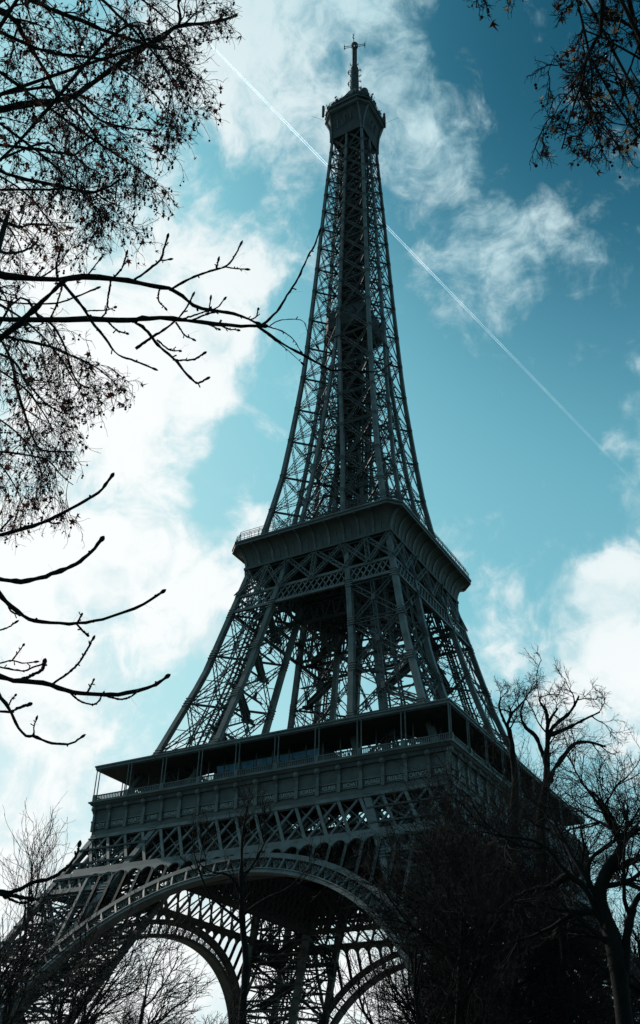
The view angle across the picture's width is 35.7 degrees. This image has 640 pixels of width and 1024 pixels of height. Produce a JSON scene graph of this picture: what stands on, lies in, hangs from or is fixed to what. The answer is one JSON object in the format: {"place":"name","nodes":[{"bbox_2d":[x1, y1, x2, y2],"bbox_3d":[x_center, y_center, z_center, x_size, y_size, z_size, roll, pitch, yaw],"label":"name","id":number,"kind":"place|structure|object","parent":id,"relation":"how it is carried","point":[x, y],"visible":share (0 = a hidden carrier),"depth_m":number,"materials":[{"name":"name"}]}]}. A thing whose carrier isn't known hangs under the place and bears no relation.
{"place":"outdoors","nodes":[
{"label":"outdoors","id":0,"kind":"place"},
{"bbox_2d":[0,0,639,1023],"label":"sky","id":1,"kind":"structure","parent":0,"point":[516,287],"materials":[{"name":"blue"}]},
{"bbox_2d":[393,993,447,1023],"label":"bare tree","id":2,"kind":"object","parent":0,"point":[413,1013],"visible":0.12,"depth_m":20.55,"materials":[{"name":"black plant"}]},
{"label":"path","id":3,"kind":"structure","parent":0,"visible":0},
{"bbox_2d":[0,791,87,1023],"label":"bare tree","id":4,"kind":"object","parent":3,"relation":"on","point":[28,909],"visible":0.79,"depth_m":34.19,"materials":[{"name":"black plant"}]},
{"bbox_2d":[55,884,105,1023],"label":"bare tree","id":5,"kind":"object","parent":3,"relation":"on","point":[80,933],"visible":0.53,"depth_m":39.99,"materials":[{"name":"black plant"}]},
{"bbox_2d":[192,974,252,1023],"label":"bare tree","id":6,"kind":"object","parent":3,"relation":"on","point":[233,1021],"visible":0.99,"depth_m":26.11,"materials":[{"name":"black plant"}]},
{"bbox_2d":[171,770,329,1023],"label":"bare tree","id":7,"kind":"object","parent":3,"relation":"on","point":[241,921],"visible":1,"depth_m":28.18,"materials":[{"name":"black plant"}]},
{"bbox_2d":[352,928,470,1023],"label":"bare tree","id":8,"kind":"object","parent":3,"relation":"on","point":[386,1005],"visible":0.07,"depth_m":22.27,"materials":[{"name":"black plant"}]},
{"bbox_2d":[350,709,639,1023],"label":"bare tree","id":9,"kind":"object","parent":3,"relation":"on","point":[445,795],"visible":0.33,"depth_m":20.61,"materials":[{"name":"black plant"}]},
{"bbox_2d":[479,671,547,983],"bbox_3d":[5.780,12.596,29.856,2.133,16.038,3.905,15,-36,-19],"label":"bare tree","id":10,"kind":"object","parent":3,"relation":"on","point":[509,729],"visible":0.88,"depth_m":32.69,"materials":[{"name":"black plant"}]},
{"bbox_2d":[488,771,638,1023],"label":"bare tree","id":11,"kind":"object","parent":3,"relation":"on","point":[575,870],"visible":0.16,"depth_m":22.48,"materials":[{"name":"black plant"}]},
{"bbox_2d":[506,644,634,1009],"bbox_3d":[7.317,11.438,28.671,4.659,16.697,3.532,-16,-38,25],"label":"bare tree","id":12,"kind":"object","parent":3,"relation":"on","point":[549,733],"visible":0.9,"depth_m":31.36,"materials":[{"name":"black plant"}]},
{"bbox_2d":[530,747,639,1023],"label":"bare tree","id":13,"kind":"object","parent":3,"relation":"on","point":[634,985],"visible":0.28,"depth_m":21.76,"materials":[{"name":"black plant"}]},
{"label":"forecourt","id":14,"kind":"structure","parent":0,"visible":0},
{"bbox_2d":[0,34,639,1023],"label":"lattice tower","id":15,"kind":"structure","parent":14,"relation":"on","point":[350,568],"depth_m":201.09,"materials":[{"name":"metal"}]},
{"label":"ground","id":16,"kind":"structure","parent":0,"visible":0},
{"bbox_2d":[0,896,86,1023],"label":"bare tree","id":17,"kind":"object","parent":16,"relation":"on","point":[29,962],"visible":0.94,"depth_m":21.37,"materials":[{"name":"black plant"}]},
{"bbox_2d":[0,280,145,551],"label":"plane tree","id":18,"kind":"object","parent":16,"relation":"on","point":[67,411],"visible":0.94,"depth_m":19.27,"materials":[{"name":"black plant"}]},
{"bbox_2d":[11,927,163,1023],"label":"bare tree","id":19,"kind":"object","parent":16,"relation":"on","point":[78,986],"visible":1,"depth_m":17.02,"materials":[{"name":"black plant"}]},
{"bbox_2d":[53,885,181,1023],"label":"bare tree","id":20,"kind":"object","parent":16,"relation":"on","point":[114,1000],"visible":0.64,"depth_m":23.79,"materials":[{"name":"black plant"}]},
{"bbox_2d":[0,0,243,316],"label":"plane tree","id":21,"kind":"object","parent":16,"relation":"on","point":[136,49],"visible":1,"depth_m":18.45,"materials":[{"name":"black plant"}]},
{"bbox_2d":[105,994,151,1023],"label":"bare tree","id":22,"kind":"object","parent":16,"relation":"on","point":[130,1021],"visible":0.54,"depth_m":63.34,"materials":[{"name":"black plant"}]},
{"bbox_2d":[128,901,222,1023],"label":"bare tree","id":23,"kind":"object","parent":16,"relation":"on","point":[160,1019],"visible":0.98,"depth_m":20.58,"materials":[{"name":"black plant"}]},
{"bbox_2d":[163,995,198,1023],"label":"bare tree","id":24,"kind":"object","parent":16,"relation":"on","point":[180,1014],"visible":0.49,"depth_m":73.85,"materials":[{"name":"black plant"}]},
{"bbox_2d":[0,208,392,906],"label":"chestnut tree","id":25,"kind":"object","parent":16,"relation":"on","point":[10,330],"visible":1,"depth_m":9.72,"materials":[{"name":"black plant"}]},
{"bbox_2d":[296,751,595,1023],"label":"bare tree","id":26,"kind":"object","parent":16,"relation":"on","point":[490,989],"visible":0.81,"depth_m":17.24,"materials":[{"name":"black plant"}]},
{"bbox_2d":[328,722,637,1023],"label":"bare tree","id":27,"kind":"object","parent":16,"relation":"on","point":[424,850],"visible":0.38,"depth_m":18.66,"materials":[{"name":"black plant"}]},
{"bbox_2d":[412,829,639,1023],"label":"bare tree","id":28,"kind":"object","parent":16,"relation":"on","point":[566,1018],"visible":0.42,"depth_m":17.80,"materials":[{"name":"black plant"}]},
{"bbox_2d":[434,707,639,1023],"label":"old tree","id":29,"kind":"object","parent":16,"relation":"on","point":[618,950],"visible":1,"depth_m":13.55,"materials":[{"name":"black plant"}]},
{"bbox_2d":[463,0,639,178],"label":"plane tree","id":30,"kind":"object","parent":16,"relation":"on","point":[586,95],"visible":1,"depth_m":10.92,"materials":[{"name":"black plant"}]},
{"bbox_2d":[567,894,639,1023],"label":"bare tree","id":31,"kind":"object","parent":16,"relation":"on","point":[606,962],"visible":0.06,"depth_m":44.44,"materials":[{"name":"black plant"}]},
{"bbox_2d":[574,873,639,1023],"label":"bare tree","id":32,"kind":"object","parent":16,"relation":"on","point":[634,971],"visible":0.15,"depth_m":37.49,"materials":[{"name":"black plant"}]}
]}

